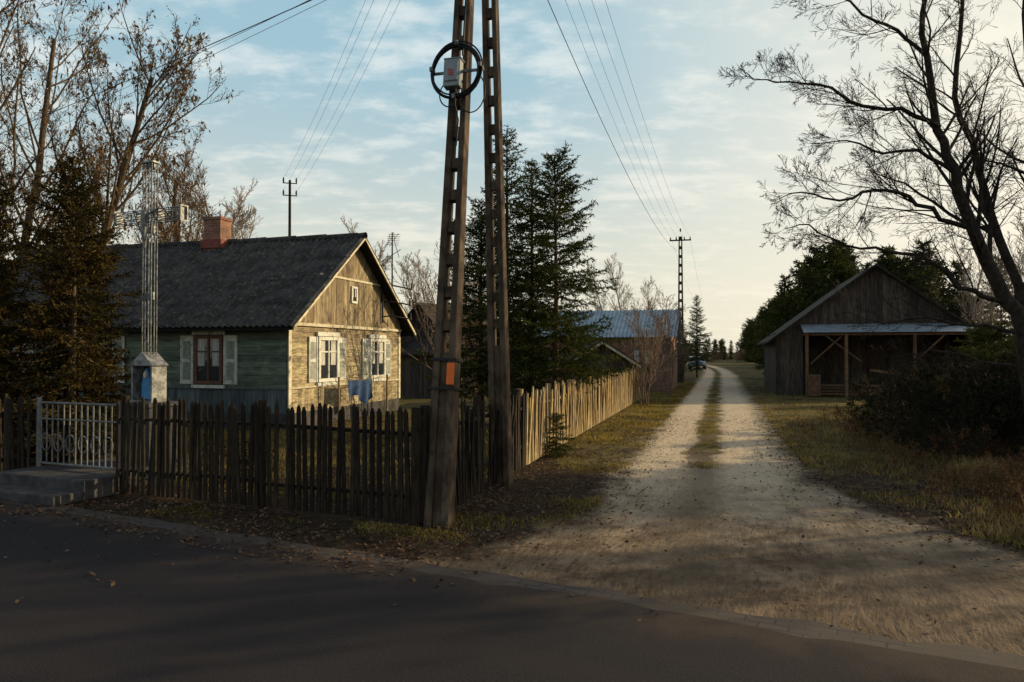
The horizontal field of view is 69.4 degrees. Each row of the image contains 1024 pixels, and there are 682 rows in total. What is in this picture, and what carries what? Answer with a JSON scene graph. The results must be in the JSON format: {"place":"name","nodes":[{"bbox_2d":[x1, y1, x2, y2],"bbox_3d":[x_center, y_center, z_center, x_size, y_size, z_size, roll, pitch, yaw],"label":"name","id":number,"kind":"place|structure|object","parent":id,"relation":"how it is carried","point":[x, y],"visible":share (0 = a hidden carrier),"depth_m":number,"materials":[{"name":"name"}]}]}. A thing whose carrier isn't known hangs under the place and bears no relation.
{"place":"outdoors","nodes":[
{"label":"outdoors","id":0,"kind":"place"},
{"bbox_2d":[0,502,1023,681],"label":"asphalt road","id":1,"kind":"structure","parent":0,"point":[262,618],"depth_m":5.03,"materials":[{"name":"asphalt"}]},
{"bbox_2d":[0,0,1023,352],"label":"sky","id":2,"kind":"structure","parent":0,"point":[381,167],"materials":[{"name":"blue"}]},
{"bbox_2d":[3,353,1023,554],"bbox_3d":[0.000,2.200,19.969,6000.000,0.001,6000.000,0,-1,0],"label":"ground","id":3,"kind":"structure","parent":0,"point":[754,375],"depth_m":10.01,"materials":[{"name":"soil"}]},
{"bbox_2d":[0,393,35,471],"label":"picket fence","id":4,"kind":"object","parent":3,"relation":"on","point":[8,459],"visible":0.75,"depth_m":10.63,"materials":[{"name":"wood"}]},
{"bbox_2d":[0,243,51,464],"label":"spruce tree","id":5,"kind":"object","parent":3,"relation":"on","point":[5,314],"visible":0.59,"depth_m":12.52,"materials":[{"name":"green plant"}]},
{"bbox_2d":[0,187,62,437],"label":"spruce tree","id":6,"kind":"object","parent":3,"relation":"on","point":[19,237],"visible":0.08,"depth_m":15.10,"materials":[{"name":"green plant"}]},
{"bbox_2d":[0,149,81,456],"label":"spruce tree","id":7,"kind":"object","parent":3,"relation":"on","point":[5,193],"visible":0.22,"depth_m":13.40,"materials":[{"name":"green plant"}]},
{"bbox_2d":[0,0,128,254],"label":"bare tree","id":8,"kind":"object","parent":3,"relation":"on","point":[24,63],"visible":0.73,"depth_m":24.20,"materials":[{"name":"brown plant"}]},
{"bbox_2d":[0,0,130,258],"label":"bare tree","id":9,"kind":"object","parent":3,"relation":"on","point":[40,144],"visible":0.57,"depth_m":29.67,"materials":[{"name":"brown plant"}]},
{"bbox_2d":[3,188,135,449],"bbox_3d":[-8.482,-0.337,14.456,2.893,5.507,3.033,1,-1,-32],"label":"spruce tree","id":10,"kind":"object","parent":3,"relation":"on","point":[106,328],"visible":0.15,"depth_m":14.57,"materials":[{"name":"green plant"}]},
{"bbox_2d":[0,150,152,466],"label":"spruce tree","id":11,"kind":"object","parent":3,"relation":"on","point":[72,371],"visible":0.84,"depth_m":12.82,"materials":[{"name":"green plant"}]},
{"bbox_2d":[0,457,188,506],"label":"concrete steps","id":12,"kind":"structure","parent":3,"relation":"on","point":[50,485],"depth_m":9.67,"materials":[{"name":"concrete"}]},
{"bbox_2d":[36,397,120,469],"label":"metal gate","id":13,"kind":"structure","parent":12,"relation":"on","point":[39,436],"depth_m":10.36,"materials":[{"name":"metal"}]},
{"bbox_2d":[0,0,241,245],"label":"bare tree","id":14,"kind":"object","parent":3,"relation":"on","point":[118,193],"visible":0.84,"depth_m":25.51,"materials":[{"name":"brown plant"}]},
{"bbox_2d":[65,408,208,460],"bbox_3d":[-6.136,1.592,12.284,2.057,1.069,2.088,0,-1,-23],"label":"leafy bush","id":15,"kind":"object","parent":3,"relation":"on","point":[102,430],"visible":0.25,"depth_m":11.47,"materials":[{"name":"green plant"}]},
{"bbox_2d":[113,160,187,465],"bbox_3d":[-5.420,-0.322,11.056,1.400,4.775,0.580,0,-1,24],"label":"wayside cross","id":16,"kind":"object","parent":3,"relation":"on","point":[148,376],"visible":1,"depth_m":11.00,"materials":[{"name":"silver paint"}]},
{"bbox_2d":[116,123,212,243],"bbox_3d":[-13.901,-3.472,30.384,4.846,11.768,6.150,1,-1,-30],"label":"bare tree","id":17,"kind":"object","parent":3,"relation":"on","point":[176,186],"visible":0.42,"depth_m":30.43,"materials":[{"name":"brown plant"}]},
{"bbox_2d":[42,398,398,429],"bbox_3d":[-10.126,2.040,22.629,11.560,0.400,6.480,0,-1,16],"label":"foundation","id":18,"kind":"object","parent":3,"relation":"on","point":[393,404],"visible":0.17,"depth_m":20.23,"materials":[{"name":"concrete"}]},
{"bbox_2d":[23,385,286,413],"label":"base boards","id":19,"kind":"object","parent":18,"relation":"on","point":[247,396],"visible":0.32,"depth_m":18.39,"materials":[{"name":"wood"}]},
{"bbox_2d":[8,313,286,387],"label":"green plank wall","id":20,"kind":"structure","parent":19,"relation":"on","point":[258,353],"depth_m":18.27,"materials":[{"name":"wood"}]},
{"bbox_2d":[8,335,222,383],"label":"brown window frames","id":21,"kind":"structure","parent":20,"relation":"attached to","point":[208,338],"depth_m":18.50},
{"bbox_2d":[24,330,396,388],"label":"walls","id":22,"kind":"structure","parent":18,"relation":"on","point":[241,367],"depth_m":18.92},
{"bbox_2d":[8,286,390,387],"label":"shutters and frames","id":23,"kind":"object","parent":22,"relation":"attached to","point":[338,340],"visible":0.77,"depth_m":19.26,"materials":[{"name":"white paint"}]},
{"bbox_2d":[2,289,382,380],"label":"window panes","id":24,"kind":"object","parent":23,"relation":"attached to","point":[202,373],"visible":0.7,"depth_m":19.41,"materials":[{"name":"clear glass"}]},
{"bbox_2d":[4,288,382,365],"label":"curtains","id":25,"kind":"object","parent":24,"relation":"attached to","point":[201,356],"visible":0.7,"depth_m":19.41,"materials":[{"name":"fabric"}]},
{"bbox_2d":[26,341,389,379],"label":"shutter panels","id":26,"kind":"object","parent":23,"relation":"attached to","point":[229,355],"visible":0.7,"depth_m":18.93,"materials":[{"name":"wood"}]},
{"bbox_2d":[17,241,414,335],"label":"soffit","id":27,"kind":"structure","parent":22,"relation":"on","point":[405,327],"depth_m":21.53,"materials":[{"name":"wood"}]},
{"bbox_2d":[2,232,416,333],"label":"corrugated roof","id":28,"kind":"structure","parent":27,"relation":"on","point":[266,275],"depth_m":20.16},
{"bbox_2d":[201,239,227,248],"bbox_3d":[-8.855,-2.887,22.238,0.700,0.260,0.620,0,-1,16],"label":"chimney flashing","id":29,"kind":"object","parent":28,"relation":"on","point":[213,243],"visible":0.64,"depth_m":21.94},
{"bbox_2d":[202,216,232,249],"bbox_3d":[-8.855,-3.119,22.242,0.650,1.155,0.570,0,-1,16],"label":"chimney","id":30,"kind":"object","parent":28,"relation":"on","point":[217,227],"visible":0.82,"depth_m":22.02,"materials":[{"name":"red brick"}]},
{"bbox_2d":[386,232,400,286],"bbox_3d":[-4.204,-0.806,26.296,0.560,6.201,0.541,0,-1,-17],"label":"tv antenna","id":31,"kind":"object","parent":28,"relation":"on","point":[392,240],"visible":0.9,"depth_m":26.52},
{"bbox_2d":[287,326,397,412],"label":"gable plank wall","id":32,"kind":"structure","parent":18,"relation":"on","point":[306,398],"depth_m":20.28,"materials":[{"name":"wood"}]},
{"bbox_2d":[288,239,415,408],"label":"trim boards","id":33,"kind":"object","parent":18,"relation":"on","point":[300,323],"depth_m":20.25,"materials":[{"name":"beige paint"}]},
{"bbox_2d":[293,242,399,328],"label":"gable boards","id":34,"kind":"object","parent":33,"relation":"attached to","point":[333,305],"visible":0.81,"depth_m":21.16,"materials":[{"name":"wood"}]},
{"bbox_2d":[382,283,412,322],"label":"wire brackets","id":35,"kind":"object","parent":33,"relation":"attached to","point":[411,288],"visible":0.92,"depth_m":23.12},
{"bbox_2d":[182,438,281,484],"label":"leafy bush","id":36,"kind":"object","parent":3,"relation":"on","point":[247,460],"visible":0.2,"depth_m":10.52,"materials":[{"name":"green plant"}]},
{"bbox_2d":[115,396,429,524],"bbox_3d":[-3.099,1.428,9.031,4.735,1.417,0.253,0,-1,23],"label":"front picket fence","id":37,"kind":"object","parent":3,"relation":"on","point":[260,424],"visible":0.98,"depth_m":8.89,"materials":[{"name":"wood"}]},
{"bbox_2d":[282,177,296,235],"bbox_3d":[-9.031,-2.135,30.006,0.576,8.970,0.214,0,-1,-17],"label":"wooden utility pole","id":38,"kind":"object","parent":3,"relation":"on","point":[289,195],"visible":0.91,"depth_m":30.04,"materials":[{"name":"brown wood"}]},
{"bbox_2d":[338,375,387,411],"bbox_3d":[-4.082,1.581,20.412,0.129,1.250,2.159,0,-1,27],"label":"laundry line","id":39,"kind":"object","parent":3,"relation":"on","point":[362,389],"visible":0.99,"depth_m":20.36,"materials":[{"name":"blue fabric"}]},
{"bbox_2d":[388,235,485,400],"bbox_3d":[-2.316,-0.772,26.420,4.168,6.323,3.897,0,-1,29],"label":"bare shrub","id":40,"kind":"object","parent":3,"relation":"on","point":[408,275],"visible":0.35,"depth_m":26.28,"materials":[{"name":"plant"}]},
{"bbox_2d":[397,320,487,398],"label":"wooden shed","id":41,"kind":"structure","parent":3,"relation":"on","point":[414,382],"depth_m":31.13,"materials":[{"name":"wood"}]},
{"bbox_2d":[397,302,516,377],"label":"shed roof","id":42,"kind":"structure","parent":41,"relation":"on","point":[415,322],"depth_m":32.30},
{"bbox_2d":[423,0,485,528],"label":"concrete utility pole","id":43,"kind":"object","parent":3,"relation":"on","point":[441,471],"visible":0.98,"depth_m":8.40,"materials":[{"name":"concrete"}]},
{"bbox_2d":[411,389,526,526],"bbox_3d":[-0.380,1.441,10.118,0.316,1.424,4.323,0,-1,16],"label":"side picket fence","id":44,"kind":"object","parent":3,"relation":"on","point":[470,480],"visible":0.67,"depth_m":9.60,"materials":[{"name":"wood"}]},
{"bbox_2d":[409,195,534,428],"bbox_3d":[-0.700,-0.686,18.491,3.592,5.901,3.028,0,-1,-25],"label":"spruce tree","id":45,"kind":"object","parent":3,"relation":"on","point":[477,223],"visible":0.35,"depth_m":18.18,"materials":[{"name":"green plant"}]},
{"bbox_2d":[433,252,536,407],"bbox_3d":[-0.660,-0.385,23.052,3.341,5.420,3.573,0,-1,4],"label":"bare shrub","id":46,"kind":"object","parent":3,"relation":"on","point":[485,322],"visible":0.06,"depth_m":22.70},
{"bbox_2d":[482,0,512,485],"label":"concrete utility pole","id":47,"kind":"object","parent":3,"relation":"on","point":[499,397],"visible":0.93,"depth_m":10.22,"materials":[{"name":"concrete"}]},
{"bbox_2d":[0,415,1023,631],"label":"fallen leaves","id":48,"kind":"object","parent":3,"relation":"on","point":[272,554],"visible":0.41,"depth_m":8.78,"materials":[{"name":"brown plant"}]},
{"bbox_2d":[1,501,1023,669],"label":"block paving strip","id":49,"kind":"object","parent":3,"relation":"on","point":[805,628],"visible":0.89,"depth_m":5.54,"materials":[{"name":"concrete"}]},
{"bbox_2d":[460,124,571,413],"bbox_3d":[-0.018,-1.438,17.634,2.801,7.406,2.965,0,-1,-9],"label":"spruce tree","id":50,"kind":"object","parent":3,"relation":"on","point":[480,270],"visible":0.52,"depth_m":17.43,"materials":[{"name":"green plant"}]},
{"bbox_2d":[478,158,578,427],"bbox_3d":[0.404,-1.174,18.424,2.605,6.888,2.758,0,-1,-1],"label":"spruce tree","id":51,"kind":"object","parent":3,"relation":"on","point":[531,181],"visible":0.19,"depth_m":18.24,"materials":[{"name":"green plant"}]},
{"bbox_2d":[542,411,583,457],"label":"young spruce tree","id":52,"kind":"object","parent":3,"relation":"on","point":[552,451],"visible":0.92,"depth_m":13.43,"materials":[{"name":"green plant"}]},
{"bbox_2d":[496,140,635,412],"bbox_3d":[1.164,-1.174,17.080,3.521,6.862,4.177,0,-1,0],"label":"spruce tree","id":53,"kind":"object","parent":3,"relation":"on","point":[556,317],"visible":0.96,"depth_m":16.98,"materials":[{"name":"green plant"}]},
{"bbox_2d":[137,152,1023,349],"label":"distant bare trees","id":54,"kind":"object","parent":3,"relation":"on","point":[241,218],"visible":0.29,"depth_m":51.08,"materials":[{"name":"brown plant"}]},
{"bbox_2d":[521,367,642,464],"bbox_3d":[2.638,1.582,20.816,0.310,1.464,18.014,0,-1,16],"label":"sunlit picket fence","id":55,"kind":"object","parent":3,"relation":"on","point":[624,394],"visible":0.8,"depth_m":16.22,"materials":[{"name":"wood"}]},
{"bbox_2d":[563,339,640,403],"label":"wooden shed","id":56,"kind":"structure","parent":3,"relation":"on","point":[625,360],"depth_m":27.21,"materials":[{"name":"wood"}]},
{"bbox_2d":[526,309,682,390],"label":"brick outbuilding","id":57,"kind":"structure","parent":3,"relation":"on","point":[620,329],"depth_m":37.06,"materials":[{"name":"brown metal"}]},
{"bbox_2d":[545,348,651,371],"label":"window frames","id":58,"kind":"structure","parent":57,"relation":"in","point":[548,348],"depth_m":36.40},
{"bbox_2d":[560,350,650,370],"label":"window panes","id":59,"kind":"structure","parent":57,"relation":"in","point":[648,367],"depth_m":36.31,"materials":[{"name":"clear glass"}]},
{"bbox_2d":[619,294,678,405],"bbox_3d":[4.774,0.323,26.352,2.382,4.065,2.227,0,-1,20],"label":"bare shrub","id":60,"kind":"object","parent":3,"relation":"on","point":[636,314],"visible":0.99,"depth_m":26.11,"materials":[{"name":"plant"}]},
{"bbox_2d":[612,283,701,395],"bbox_3d":[6.546,-0.023,32.552,3.275,4.968,3.062,1,-1,-37],"label":"bare shrub","id":61,"kind":"object","parent":3,"relation":"on","point":[667,348],"visible":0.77,"depth_m":32.31,"materials":[{"name":"plant"}]},
{"bbox_2d":[670,228,690,382],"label":"distant concrete pole","id":62,"kind":"object","parent":3,"relation":"on","point":[680,372],"visible":0.81,"depth_m":45.93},
{"bbox_2d":[0,0,699,288],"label":"overhead wires","id":63,"kind":"object","parent":62,"relation":"attached to","point":[358,83],"visible":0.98,"depth_m":15.85,"materials":[{"name":"metal"}]},
{"bbox_2d":[677,314,690,371],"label":"spruce tree","id":64,"kind":"object","parent":3,"relation":"on","point":[684,348],"visible":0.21,"depth_m":57.86,"materials":[{"name":"green plant"}]},
{"bbox_2d":[681,295,712,376],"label":"spruce tree","id":65,"kind":"object","parent":3,"relation":"on","point":[696,344],"visible":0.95,"depth_m":55.90,"materials":[{"name":"green plant"}]},
{"bbox_2d":[686,338,743,359],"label":"horizon treeline","id":66,"kind":"object","parent":3,"relation":"on","point":[721,348],"visible":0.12,"depth_m":188.84,"materials":[{"name":"green plant"}]},
{"bbox_2d":[526,308,1014,374],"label":"distant brush","id":67,"kind":"object","parent":3,"relation":"on","point":[718,356],"visible":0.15,"depth_m":138.21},
{"bbox_2d":[797,417,877,447],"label":"dry weed","id":68,"kind":"object","parent":3,"relation":"on","point":[849,434],"visible":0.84,"depth_m":14.94,"materials":[{"name":"brown plant"}]},
{"bbox_2d":[816,402,876,424],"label":"dry weed","id":69,"kind":"object","parent":3,"relation":"on","point":[831,414],"visible":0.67,"depth_m":19.62,"materials":[{"name":"brown plant"}]},
{"bbox_2d":[839,410,883,426],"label":"dry weed","id":70,"kind":"object","parent":3,"relation":"on","point":[851,418],"visible":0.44,"depth_m":18.52,"materials":[{"name":"brown plant"}]},
{"bbox_2d":[757,263,978,396],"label":"wooden barn","id":71,"kind":"structure","parent":3,"relation":"on","point":[810,350],"depth_m":32.69,"materials":[{"name":"weathered wood planks"},{"name":"galvanised tin"}]},
{"bbox_2d":[718,0,1023,403],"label":"bare tree","id":72,"kind":"object","parent":3,"relation":"on","point":[1003,298],"visible":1,"depth_m":11.83,"materials":[{"name":"brown plant"}]},
{"bbox_2d":[737,236,1013,373],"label":"distant pine forest","id":73,"kind":"object","parent":3,"relation":"on","point":[812,280],"visible":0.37,"depth_m":49.52,"materials":[{"name":"green plant"}]},
{"bbox_2d":[746,382,1023,545],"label":"dry grass","id":74,"kind":"structure","parent":3,"relation":"on","point":[1005,519],"depth_m":10.76,"materials":[{"name":"plant"}]},
{"bbox_2d":[843,386,952,438],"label":"leafy bush","id":75,"kind":"object","parent":3,"relation":"on","point":[870,405],"visible":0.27,"depth_m":16.40,"materials":[{"name":"green plant"}]},
{"bbox_2d":[879,371,938,397],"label":"leafy bush","id":76,"kind":"object","parent":3,"relation":"on","point":[884,378],"visible":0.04,"depth_m":25.93,"materials":[{"name":"green plant"}]},
{"bbox_2d":[879,358,964,414],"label":"leafy bush","id":77,"kind":"object","parent":3,"relation":"on","point":[896,370],"visible":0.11,"depth_m":21.35,"materials":[{"name":"green plant"}]},
{"bbox_2d":[846,367,999,428],"bbox_3d":[9.883,1.395,17.920,3.281,1.679,3.232,0,-1,10],"label":"leafy bush","id":78,"kind":"object","parent":3,"relation":"on","point":[858,386],"visible":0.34,"depth_m":18.04,"materials":[{"name":"green plant"}]},
{"bbox_2d":[849,391,998,454],"bbox_3d":[7.964,1.554,14.401,2.350,1.221,2.386,-1,-1,42],"label":"leafy bush","id":79,"kind":"object","parent":3,"relation":"on","point":[923,424],"visible":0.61,"depth_m":14.20,"materials":[{"name":"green plant"}]},
{"bbox_2d":[886,354,977,416],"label":"leafy bush","id":80,"kind":"object","parent":3,"relation":"on","point":[943,367],"visible":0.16,"depth_m":18.93,"materials":[{"name":"green plant"}]},
{"bbox_2d":[889,462,982,494],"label":"dry weed","id":81,"kind":"object","parent":3,"relation":"on","point":[955,475],"visible":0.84,"depth_m":10.15,"materials":[{"name":"brown plant"}]},
{"bbox_2d":[882,421,994,456],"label":"dry weed","id":82,"kind":"object","parent":3,"relation":"on","point":[958,438],"visible":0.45,"depth_m":13.34,"materials":[{"name":"brown plant"}]},
{"bbox_2d":[888,416,989,462],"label":"leafy bush","id":83,"kind":"object","parent":3,"relation":"on","point":[924,439],"visible":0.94,"depth_m":13.10,"materials":[{"name":"green plant"}]},
{"bbox_2d":[920,459,970,479],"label":"dry weed","id":84,"kind":"object","parent":3,"relation":"on","point":[943,466],"visible":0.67,"depth_m":11.39,"materials":[{"name":"brown plant"}]},
{"bbox_2d":[898,420,1005,458],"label":"dry weed","id":85,"kind":"object","parent":3,"relation":"on","point":[990,445],"visible":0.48,"depth_m":13.09,"materials":[{"name":"brown plant"}]},
{"bbox_2d":[891,353,1022,442],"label":"leafy bush","id":86,"kind":"object","parent":3,"relation":"on","point":[927,375],"visible":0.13,"depth_m":15.64,"materials":[{"name":"green plant"}]},
{"bbox_2d":[941,444,985,458],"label":"dry weed","id":87,"kind":"object","parent":3,"relation":"on","point":[948,452],"visible":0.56,"depth_m":13.04,"materials":[{"name":"brown plant"}]},
{"bbox_2d":[915,315,1015,418],"bbox_3d":[11.400,0.926,17.718,2.883,3.103,3.396,0,-1,0],"label":"young spruce tree","id":88,"kind":"object","parent":3,"relation":"on","point":[994,337],"visible":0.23,"depth_m":17.55,"materials":[{"name":"green plant"}]},
{"bbox_2d":[909,374,1022,445],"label":"leafy bush","id":89,"kind":"object","parent":3,"relation":"on","point":[933,392],"visible":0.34,"depth_m":14.78,"materials":[{"name":"green plant"}]},
{"bbox_2d":[915,368,1023,455],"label":"leafy bush","id":90,"kind":"object","parent":3,"relation":"on","point":[968,390],"visible":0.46,"depth_m":14.32,"materials":[{"name":"green plant"}]},
{"bbox_2d":[944,326,1000,370],"bbox_3d":[17.537,0.949,27.529,3.736,3.413,3.171,0,-1,-16],"label":"young spruce tree","id":91,"kind":"object","parent":3,"relation":"on","point":[971,346],"visible":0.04,"depth_m":27.55,"materials":[{"name":"green plant"}]},
{"bbox_2d":[924,383,1023,458],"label":"leafy bush","id":92,"kind":"object","parent":3,"relation":"on","point":[958,397],"visible":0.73,"depth_m":13.49,"materials":[{"name":"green plant"}]},
{"bbox_2d":[928,354,1021,442],"bbox_3d":[11.591,1.085,15.995,4.474,2.290,4.407,0,-1,-2],"label":"leafy bush","id":93,"kind":"object","parent":3,"relation":"on","point":[941,372],"visible":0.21,"depth_m":16.32,"materials":[{"name":"green plant"}]},
{"bbox_2d":[926,460,1023,512],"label":"dry weed","id":94,"kind":"object","parent":3,"relation":"on","point":[997,491],"visible":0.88,"depth_m":9.04,"materials":[{"name":"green plant"}]},
{"bbox_2d":[940,467,1023,497],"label":"dry weed","id":95,"kind":"object","parent":3,"relation":"on","point":[968,479],"visible":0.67,"depth_m":9.80,"materials":[{"name":"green plant"}]},
{"bbox_2d":[943,346,1023,450],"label":"leafy bush","id":96,"kind":"object","parent":3,"relation":"on","point":[994,377],"visible":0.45,"depth_m":14.17,"materials":[{"name":"green plant"}]},
{"bbox_2d":[952,454,1023,495],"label":"dry weed","id":97,"kind":"object","parent":3,"relation":"on","point":[965,467],"visible":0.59,"depth_m":9.95,"materials":[{"name":"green plant"}]},
{"bbox_2d":[965,451,1023,493],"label":"dry weed","id":98,"kind":"object","parent":3,"relation":"on","point":[988,455],"visible":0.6,"depth_m":10.40,"materials":[{"name":"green plant"}]},
{"bbox_2d":[970,470,1023,503],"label":"dry weed","id":99,"kind":"object","parent":3,"relation":"on","point":[981,488],"visible":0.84,"depth_m":9.37,"materials":[{"name":"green plant"}]},
{"bbox_2d":[983,336,1014,371],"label":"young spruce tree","id":100,"kind":"object","parent":3,"relation":"on","point":[1005,343],"visible":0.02,"depth_m":21.23,"materials":[{"name":"green plant"}]},
{"bbox_2d":[988,447,1023,463],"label":"dry weed","id":101,"kind":"object","parent":3,"relation":"on","point":[1012,453],"visible":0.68,"depth_m":12.36,"materials":[{"name":"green plant"}]},
{"bbox_2d":[1004,334,1015,360],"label":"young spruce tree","id":102,"kind":"object","parent":3,"relation":"on","point":[1011,347],"visible":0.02,"depth_m":19.28,"materials":[{"name":"green plant"}]},
{"bbox_2d":[1005,481,1023,516],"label":"dry weed","id":103,"kind":"object","parent":3,"relation":"on","point":[1022,500],"visible":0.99,"depth_m":7.96,"materials":[{"name":"brown plant"}]},
{"bbox_2d":[1005,482,1023,514],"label":"dry weed","id":104,"kind":"object","parent":3,"relation":"on","point":[1017,500],"visible":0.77,"depth_m":8.20,"materials":[{"name":"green plant"}]},
{"bbox_2d":[371,362,1023,655],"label":"dirt road","id":105,"kind":"structure","parent":0,"point":[861,581],"depth_m":7.29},
{"bbox_2d":[688,356,705,369],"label":"parked car","id":106,"kind":"object","parent":105,"relation":"on","point":[704,367],"visible":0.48,"depth_m":79.80,"materials":[{"name":"blue paint"}]},
{"bbox_2d":[509,418,976,615],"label":"pebbles","id":107,"kind":"object","parent":105,"relation":"on","point":[797,599],"visible":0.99,"depth_m":7.40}
]}

